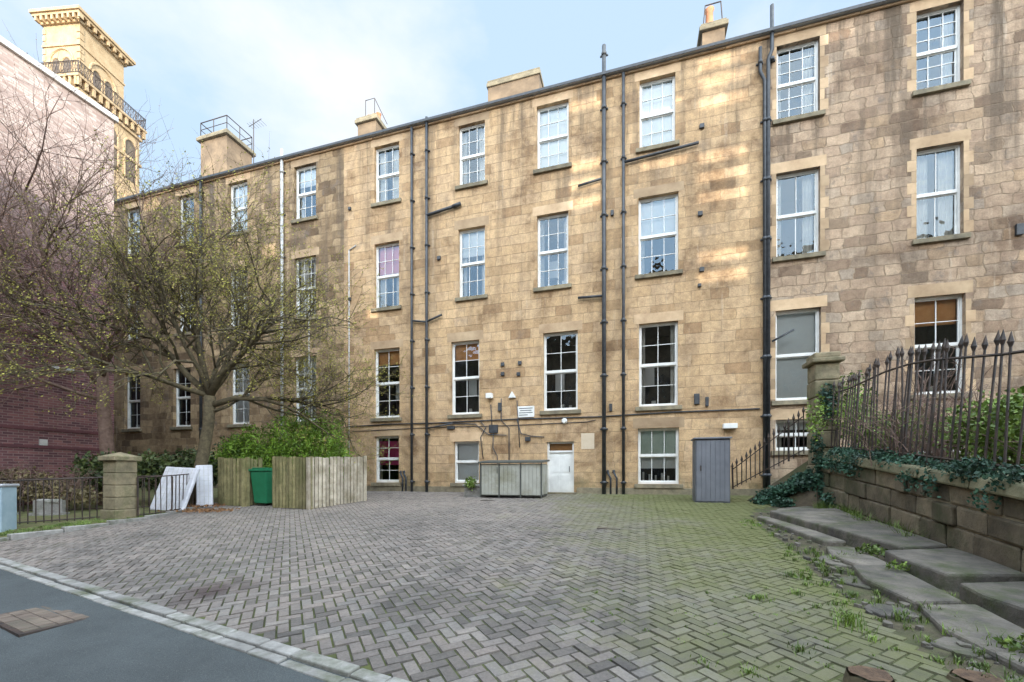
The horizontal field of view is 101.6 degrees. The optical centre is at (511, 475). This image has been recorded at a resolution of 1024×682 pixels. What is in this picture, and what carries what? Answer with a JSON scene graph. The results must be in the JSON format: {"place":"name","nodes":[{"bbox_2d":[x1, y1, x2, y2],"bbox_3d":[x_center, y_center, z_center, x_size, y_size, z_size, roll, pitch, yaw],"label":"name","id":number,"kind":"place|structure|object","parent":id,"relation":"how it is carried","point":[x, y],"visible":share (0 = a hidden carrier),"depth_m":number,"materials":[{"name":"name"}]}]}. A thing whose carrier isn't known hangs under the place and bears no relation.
{"place":"outdoors","nodes":[
{"label":"outdoors","id":0,"kind":"place"},
{"bbox_2d":[0,491,353,681],"bbox_3d":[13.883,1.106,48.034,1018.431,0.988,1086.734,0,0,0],"label":"asphalt road ground","id":1,"kind":"structure","parent":0,"point":[102,643],"depth_m":3.41,"materials":[{"name":"grey asphalt"}]},
{"bbox_2d":[0,484,19,531],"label":"utility cabinet","id":2,"kind":"object","parent":1,"relation":"on","point":[8,506],"visible":0.79,"depth_m":8.87,"materials":[{"name":"metal"}]},
{"bbox_2d":[0,606,88,637],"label":"manhole cover","id":3,"kind":"object","parent":1,"relation":"on","point":[20,623],"visible":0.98,"depth_m":4.08,"materials":[{"name":"metal"}]},
{"bbox_2d":[0,477,104,524],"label":"iron railing","id":4,"kind":"object","parent":1,"relation":"on","point":[44,520],"visible":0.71,"depth_m":9.91,"materials":[{"name":"metal"}]},
{"bbox_2d":[0,44,113,504],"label":"brick walls","id":5,"kind":"structure","parent":1,"relation":"on","point":[54,460],"depth_m":14.18,"materials":[{"name":"red brick"}]},
{"bbox_2d":[39,366,73,445],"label":"air vents","id":6,"kind":"object","parent":5,"relation":"attached to","point":[43,441],"visible":0.55,"depth_m":14.07,"materials":[{"name":"grey metal"}]},
{"bbox_2d":[0,325,113,450],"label":"brick bands","id":7,"kind":"object","parent":5,"relation":"attached to","point":[44,429],"visible":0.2,"depth_m":14.02,"materials":[{"name":"brown brick"}]},
{"bbox_2d":[0,36,118,123],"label":"parapet coping","id":8,"kind":"object","parent":5,"relation":"on","point":[11,47],"visible":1,"depth_m":14.28,"materials":[{"name":"white stone"}]},
{"bbox_2d":[0,475,162,511],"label":"iron railing","id":9,"kind":"object","parent":1,"relation":"on","point":[23,510],"visible":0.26,"depth_m":12.01,"materials":[{"name":"black metal"}]},
{"bbox_2d":[28,5,146,199],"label":"stone tower","id":10,"kind":"structure","parent":1,"relation":"on","point":[75,30],"depth_m":45.13,"materials":[{"name":"stone"}]},
{"bbox_2d":[53,58,135,199],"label":"tower windows","id":11,"kind":"structure","parent":10,"relation":"in","point":[128,143],"depth_m":47.24,"materials":[{"name":"black glass"}]},
{"bbox_2d":[0,502,217,541],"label":"garden kerb","id":12,"kind":"structure","parent":1,"relation":"on","point":[17,536],"depth_m":9.09,"materials":[{"name":"concrete"}]},
{"bbox_2d":[137,474,195,516],"bbox_3d":[-9.270,0.524,11.392,0.210,1.180,1.832,0,0,4],"label":"iron railing","id":13,"kind":"object","parent":1,"relation":"on","point":[144,514],"visible":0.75,"depth_m":11.07,"materials":[{"name":"metal"}]},
{"bbox_2d":[150,467,199,509],"bbox_3d":[-9.646,0.400,11.958,1.150,1.320,0.104,3,-19,11],"label":"discarded mattress","id":14,"kind":"object","parent":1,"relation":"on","point":[193,473],"visible":0.72,"depth_m":11.91,"materials":[{"name":"white fabric"}]},
{"bbox_2d":[0,557,410,681],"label":"road kerb","id":15,"kind":"structure","parent":1,"relation":"on","point":[274,652],"depth_m":3.68,"materials":[{"name":"concrete"}]},
{"bbox_2d":[139,484,763,495],"bbox_3d":[-2.409,1.165,15.869,49.000,1.470,0.047,0,0,16],"label":"base course","id":16,"kind":"object","parent":1,"relation":"on","point":[686,491],"visible":0.12,"depth_m":14.19,"materials":[{"name":"stone"}]},
{"bbox_2d":[114,0,1023,491],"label":"stone walls","id":17,"kind":"structure","parent":1,"relation":"on","point":[868,268],"depth_m":13.89,"materials":[{"name":"stone"}]},
{"bbox_2d":[280,149,355,454],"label":"pale pipes","id":18,"kind":"object","parent":17,"relation":"attached to","point":[282,198],"visible":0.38,"depth_m":17.91,"materials":[{"name":"white metal"}]},
{"bbox_2d":[203,54,775,482],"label":"pipe brackets","id":19,"kind":"object","parent":17,"relation":"attached to","point":[600,269],"visible":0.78,"depth_m":14.21,"materials":[{"name":"metal"}]},
{"bbox_2d":[199,3,793,493],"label":"downpipes","id":20,"kind":"object","parent":17,"relation":"attached to","point":[765,271],"visible":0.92,"depth_m":14.14,"materials":[{"name":"metal"}]},
{"bbox_2d":[114,0,915,205],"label":"eaves cornice","id":21,"kind":"structure","parent":17,"relation":"attached to","point":[896,3],"depth_m":14.44,"materials":[{"name":"stone"}]},
{"bbox_2d":[114,0,899,203],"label":"gutter","id":22,"kind":"object","parent":21,"relation":"on","point":[644,65],"visible":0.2,"depth_m":14.51,"materials":[{"name":"black metal"}]},
{"bbox_2d":[114,0,886,201],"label":"gutter edge","id":23,"kind":"object","parent":22,"relation":"attached to","point":[625,67],"visible":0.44,"depth_m":14.52,"materials":[{"name":"metal"}]},
{"bbox_2d":[517,406,533,417],"bbox_3d":[0.499,-2.280,15.017,0.620,0.400,0.034,0,0,16],"label":"wall sign","id":24,"kind":"object","parent":17,"relation":"attached to","point":[525,411],"visible":1,"depth_m":15.00,"materials":[{"name":"white paint"}]},
{"bbox_2d":[131,12,955,480],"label":"windows","id":25,"kind":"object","parent":17,"relation":"attached to","point":[659,390],"visible":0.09,"depth_m":15.32,"materials":[{"name":"white wood"}]},
{"bbox_2d":[184,81,814,480],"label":"window blinds","id":26,"kind":"object","parent":25,"relation":"attached to","point":[792,377],"depth_m":14.14,"materials":[{"name":"white fabric"}]},
{"bbox_2d":[133,12,952,479],"bbox_3d":[-1.518,-6.445,16.063,36.535,13.470,0.185,0,0,16],"label":"window curtain","id":27,"kind":"object","parent":25,"relation":"hanging from","point":[945,202],"depth_m":12.94,"materials":[{"name":"fabric"}]},
{"bbox_2d":[127,5,961,483],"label":"sash frames","id":28,"kind":"structure","parent":17,"relation":"attached to","point":[813,81],"depth_m":14.09,"materials":[{"name":"white paint"}]},
{"bbox_2d":[380,246,398,275],"bbox_3d":[-4.918,-8.690,16.910,1.000,1.120,0.006,0,0,16],"label":"window blind","id":29,"kind":"object","parent":28,"relation":"attached to","point":[389,257],"depth_m":16.92,"materials":[{"name":"fabric"}]},
{"bbox_2d":[380,441,398,464],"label":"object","id":30,"kind":"object","parent":28,"relation":"attached to","point":[393,451],"depth_m":16.91,"materials":[{"name":"fabric"}]},
{"bbox_2d":[641,430,675,453],"bbox_3d":[4.909,-1.106,14.070,1.160,0.868,0.006,0,0,16],"label":"window blind","id":31,"kind":"object","parent":28,"relation":"attached to","point":[658,442],"depth_m":14.06,"materials":[{"name":"green fabric"}]},
{"bbox_2d":[379,299,955,365],"bbox_3d":[3.581,-4.658,14.454,18.735,0.744,0.005,0,0,16],"label":"window orange","id":32,"kind":"object","parent":28,"relation":"attached to","point":[925,311],"depth_m":12.07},
{"bbox_2d":[121,79,972,487],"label":"window sills","id":33,"kind":"structure","parent":17,"relation":"attached to","point":[775,259],"depth_m":13.79,"materials":[{"name":"stone"}]},
{"bbox_2d":[122,0,975,452],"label":"lintels","id":34,"kind":"object","parent":17,"relation":"attached to","point":[916,144],"visible":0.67,"depth_m":12.76,"materials":[{"name":"stone"}]},
{"bbox_2d":[547,442,573,491],"bbox_3d":[1.739,-0.270,14.843,0.960,1.820,0.120,0,0,16],"label":"entrance door","id":35,"kind":"structure","parent":17,"relation":"attached to","point":[560,476],"depth_m":14.82,"materials":[{"name":"white paint"}]},
{"bbox_2d":[550,444,571,450],"bbox_3d":[1.777,-1.000,14.973,0.860,0.360,0.050,0,0,16],"label":"fanlight back","id":36,"kind":"object","parent":35,"relation":"attached to","point":[558,447],"visible":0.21,"depth_m":14.96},
{"bbox_2d":[581,433,593,448],"bbox_3d":[2.618,-1.175,14.445,0.450,0.550,0.017,0,0,16],"label":"patched stone","id":37,"kind":"object","parent":17,"relation":"attached to","point":[587,440],"visible":1,"depth_m":14.44,"materials":[{"name":"beige stone"}]},
{"bbox_2d":[486,392,737,428],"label":"lamps and alarm box","id":38,"kind":"object","parent":17,"relation":"attached to","point":[724,425],"visible":1,"depth_m":14.54,"materials":[{"name":"white paint"}]},
{"bbox_2d":[348,123,1023,440],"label":"vents and meter boxes","id":39,"kind":"object","parent":17,"relation":"attached to","point":[1019,228],"visible":0.98,"depth_m":13.43,"materials":[{"name":"metal"}]},
{"bbox_3d":[-0.988,-14.480,20.784,49.000,1.840,10.220,0,0,16],"label":"slate roof","id":40,"kind":"object","parent":17,"relation":"on","visible":0},
{"bbox_2d":[201,27,724,176],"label":"chimney stacks","id":41,"kind":"object","parent":40,"relation":"on","point":[217,146],"visible":0.21,"depth_m":20.51,"materials":[{"name":"beige stone"}]},
{"bbox_2d":[200,1,722,158],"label":"roof ironwork","id":42,"kind":"object","parent":41,"relation":"on","point":[226,122],"visible":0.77,"depth_m":20.71,"materials":[{"name":"metal"}]},
{"bbox_2d":[196,17,728,157],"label":"chimney caps","id":43,"kind":"object","parent":41,"relation":"on","point":[715,24],"visible":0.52,"depth_m":16.59,"materials":[{"name":"beige stone"}]},
{"bbox_2d":[368,5,713,118],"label":"chimney pots","id":44,"kind":"object","parent":43,"relation":"on","point":[709,10],"visible":0.22,"depth_m":14.56,"materials":[{"name":"ceramic"}]},
{"bbox_2d":[747,461,821,507],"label":"earth bank","id":45,"kind":"structure","parent":1,"relation":"on","point":[805,498],"depth_m":10.44,"materials":[{"name":"soil"}]},
{"bbox_2d":[749,382,837,507],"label":"ivy bank","id":46,"kind":"structure","parent":1,"relation":"on","point":[798,481],"depth_m":10.38,"materials":[{"name":"green plant"}]},
{"bbox_2d":[757,506,1023,674],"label":"stone ledge","id":47,"kind":"object","parent":1,"relation":"on","point":[991,593],"visible":0.88,"depth_m":4.54,"materials":[{"name":"grey stone"}]},
{"bbox_2d":[827,474,1023,549],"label":"retaining wall","id":48,"kind":"structure","parent":1,"relation":"on","point":[1009,518],"depth_m":5.42,"materials":[{"name":"stone"}]},
{"bbox_2d":[819,451,1023,499],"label":"coping stones","id":49,"kind":"object","parent":48,"relation":"on","point":[1015,490],"visible":0.56,"depth_m":5.63,"materials":[{"name":"beige stone"}]},
{"bbox_2d":[816,443,1023,512],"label":"wall ivy","id":50,"kind":"object","parent":49,"relation":"on","point":[966,466],"depth_m":5.85,"materials":[{"name":"green plant"}]},
{"bbox_2d":[820,461,1023,572],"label":"wall blocks","id":51,"kind":"structure","parent":48,"relation":"attached to","point":[939,513],"depth_m":5.78,"materials":[{"name":"stone"}]},
{"bbox_2d":[831,329,1023,474],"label":"spear railing","id":52,"kind":"object","parent":48,"relation":"on","point":[998,340],"visible":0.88,"depth_m":6.32,"materials":[{"name":"metal"}]},
{"bbox_2d":[0,487,353,537],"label":"garden ground","id":53,"kind":"structure","parent":0,"point":[78,513],"depth_m":11.15,"materials":[{"name":"green plant"}]},
{"bbox_2d":[29,499,69,515],"bbox_3d":[-12.400,0.905,11.200,0.840,0.538,0.200,0,0,-6],"label":"garden stone","id":54,"kind":"object","parent":53,"relation":"on","point":[47,504],"visible":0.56,"depth_m":11.14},
{"bbox_2d":[0,466,102,507],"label":"garden shrub","id":55,"kind":"object","parent":53,"relation":"on","point":[56,495],"visible":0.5,"depth_m":12.00,"materials":[{"name":"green plant"}]},
{"bbox_2d":[0,454,96,499],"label":"dry stems","id":56,"kind":"object","parent":55,"relation":"on","point":[49,487],"visible":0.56,"depth_m":11.94,"materials":[{"name":"red plant"}]},
{"bbox_2d":[0,24,232,504],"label":"bare tree","id":57,"kind":"object","parent":53,"relation":"on","point":[105,434],"visible":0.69,"depth_m":11.95,"materials":[{"name":"red plant"}]},
{"bbox_2d":[100,461,139,519],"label":"stone gate pier","id":58,"kind":"structure","parent":53,"relation":"on","point":[120,489],"depth_m":10.22,"materials":[{"name":"stone"}]},
{"bbox_2d":[98,452,141,460],"bbox_3d":[-9.750,-0.464,10.400,0.600,0.220,0.600,0,0,16],"label":"cap stone","id":59,"kind":"object","parent":58,"relation":"on","point":[119,456],"visible":0.95,"depth_m":10.21,"materials":[{"name":"beige stone"}]},
{"bbox_2d":[58,433,254,491],"bbox_3d":[-11.062,-0.431,13.443,5.332,2.092,1.827,0,0,-19],"label":"ivy shrub","id":60,"kind":"object","parent":53,"relation":"on","point":[146,466],"visible":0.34,"depth_m":12.96,"materials":[{"name":"green plant"}]},
{"bbox_2d":[150,503,239,512],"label":"fallen leaves","id":61,"kind":"object","parent":53,"relation":"on","point":[207,509],"visible":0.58,"depth_m":11.67,"materials":[{"name":"brown plant"}]},
{"bbox_2d":[0,116,425,503],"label":"budding tree","id":62,"kind":"object","parent":53,"relation":"on","point":[208,388],"visible":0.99,"depth_m":11.85,"materials":[{"name":"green plant"}]},
{"bbox_2d":[211,406,355,490],"bbox_3d":[-7.551,-0.836,14.067,4.611,2.994,1.935,0,0,0],"label":"laurel hedge","id":63,"kind":"object","parent":53,"relation":"on","point":[286,447],"visible":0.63,"depth_m":13.79,"materials":[{"name":"green plant"}]},
{"bbox_2d":[0,0,872,192],"label":"sky","id":64,"kind":"structure","parent":0,"point":[307,69],"materials":[{"name":"blue"}]},
{"bbox_2d":[0,491,968,681],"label":"block paving","id":65,"kind":"structure","parent":0,"point":[414,586],"depth_m":4.90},
{"bbox_2d":[195,465,212,507],"bbox_3d":[-9.203,0.333,12.499,0.420,1.300,0.104,-3,-10,-29],"label":"discarded mattress","id":66,"kind":"object","parent":65,"relation":"on","point":[204,488],"visible":0.8,"depth_m":12.47,"materials":[{"name":"white fabric"}]},
{"bbox_2d":[248,468,271,503],"bbox_3d":[-7.493,0.353,12.873,0.680,1.160,0.827,0,0,17],"label":"green wheelie bin","id":67,"kind":"object","parent":65,"relation":"on","point":[261,479],"visible":0.52,"depth_m":12.54,"materials":[{"name":"plastic"}]},
{"bbox_2d":[218,456,366,509],"bbox_3d":[-6.915,0.175,12.572,4.451,1.600,1.936,0,0,0],"label":"timber fence","id":68,"kind":"object","parent":65,"relation":"on","point":[309,493],"visible":0.95,"depth_m":12.35,"materials":[{"name":"brown wood"}]},
{"bbox_2d":[462,484,481,496],"bbox_3d":[-1.272,0.608,14.293,0.660,0.585,0.650,0,0,16],"label":"stone planter","id":69,"kind":"object","parent":65,"relation":"on","point":[475,492],"visible":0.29,"depth_m":14.02,"materials":[{"name":"grey stone"}]},
{"bbox_2d":[464,476,477,490],"bbox_3d":[-1.365,0.274,13.943,0.453,0.516,0.384,0,0,0],"label":"potted plant","id":70,"kind":"object","parent":69,"relation":"on","point":[470,483],"visible":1,"depth_m":13.90,"materials":[{"name":"green plant"}]},
{"bbox_2d":[0,500,1023,681],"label":"grass weeds","id":71,"kind":"object","parent":65,"relation":"on","point":[852,619],"depth_m":4.01,"materials":[{"name":"green plant"}]},
{"bbox_2d":[478,460,549,498],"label":"bin store","id":72,"kind":"structure","parent":65,"relation":"on","point":[499,479],"depth_m":13.45,"materials":[{"name":"grey wood"}]},
{"bbox_2d":[482,464,547,494],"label":"doors","id":73,"kind":"structure","parent":72,"relation":"in","point":[509,473],"depth_m":13.43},
{"bbox_2d":[548,492,576,494],"bbox_3d":[1.675,0.700,14.622,1.160,0.200,0.420,0,0,16],"label":"door step","id":74,"kind":"object","parent":65,"relation":"on","point":[574,493],"depth_m":14.45,"materials":[{"name":"stone"}]},
{"bbox_2d":[691,437,731,502],"bbox_3d":[5.628,-0.134,11.840,0.960,1.830,0.730,0,0,16],"label":"metal locker","id":75,"kind":"object","parent":65,"relation":"on","point":[710,469],"visible":0.94,"depth_m":11.53,"materials":[{"name":"metal"}]},
{"bbox_2d":[843,665,894,681],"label":"tree stump","id":76,"kind":"object","parent":65,"relation":"on","point":[872,673],"visible":0.99,"depth_m":2.72,"materials":[{"name":"wood"}]},
{"bbox_2d":[753,506,1023,681],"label":"dirt verge","id":77,"kind":"structure","parent":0,"point":[932,630],"depth_m":3.72,"materials":[{"name":"soil"}]},
{"bbox_2d":[750,512,998,681],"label":"loose stones","id":78,"kind":"object","parent":77,"relation":"on","point":[889,624],"visible":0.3,"depth_m":4.02,"materials":[{"name":"grey stone"}]},
{"bbox_2d":[746,543,1023,654],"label":"dock weeds","id":79,"kind":"object","parent":77,"relation":"on","point":[1014,644],"visible":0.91,"depth_m":4.86,"materials":[{"name":"green plant"}]},
{"bbox_2d":[817,555,1023,681],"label":"flagstones","id":80,"kind":"object","parent":77,"relation":"on","point":[948,644],"visible":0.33,"depth_m":3.86,"materials":[{"name":"grey stone"}]},
{"bbox_2d":[946,668,1004,681],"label":"tree stump","id":81,"kind":"object","parent":77,"relation":"on","point":[972,675],"visible":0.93,"depth_m":2.72,"materials":[{"name":"wood"}]},
{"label":"raised garden soil","id":82,"kind":"structure","parent":0,"visible":0},
{"bbox_2d":[731,406,804,488],"bbox_3d":[6.972,-0.708,11.455,1.740,2.218,0.091,0,0,37],"label":"stair railing","id":83,"kind":"object","parent":82,"relation":"on","point":[779,433],"visible":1,"depth_m":11.35,"materials":[{"name":"metal"}]},
{"bbox_2d":[807,362,839,483],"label":"shaft blocks","id":84,"kind":"structure","parent":82,"relation":"on","point":[819,375],"depth_m":10.34,"materials":[{"name":"stone"}]},
{"bbox_2d":[802,351,844,368],"bbox_3d":[7.850,-2.913,10.550,0.700,0.255,0.700,0,0,16],"label":"cap stone","id":85,"kind":"object","parent":84,"relation":"on","point":[824,357],"visible":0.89,"depth_m":10.29,"materials":[{"name":"beige stone"}]},
{"bbox_2d":[804,370,1023,470],"bbox_3d":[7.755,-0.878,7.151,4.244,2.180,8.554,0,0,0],"label":"bramble bush","id":86,"kind":"object","parent":82,"relation":"on","point":[888,434],"visible":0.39,"depth_m":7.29,"materials":[{"name":"plant"}]},
{"bbox_2d":[875,333,991,451],"bbox_3d":[8.728,-1.921,8.738,1.697,2.845,2.649,0,0,40],"label":"bare shrub","id":87,"kind":"object","parent":82,"relation":"on","point":[924,391],"visible":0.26,"depth_m":8.71,"materials":[{"name":"plant"}]}
]}

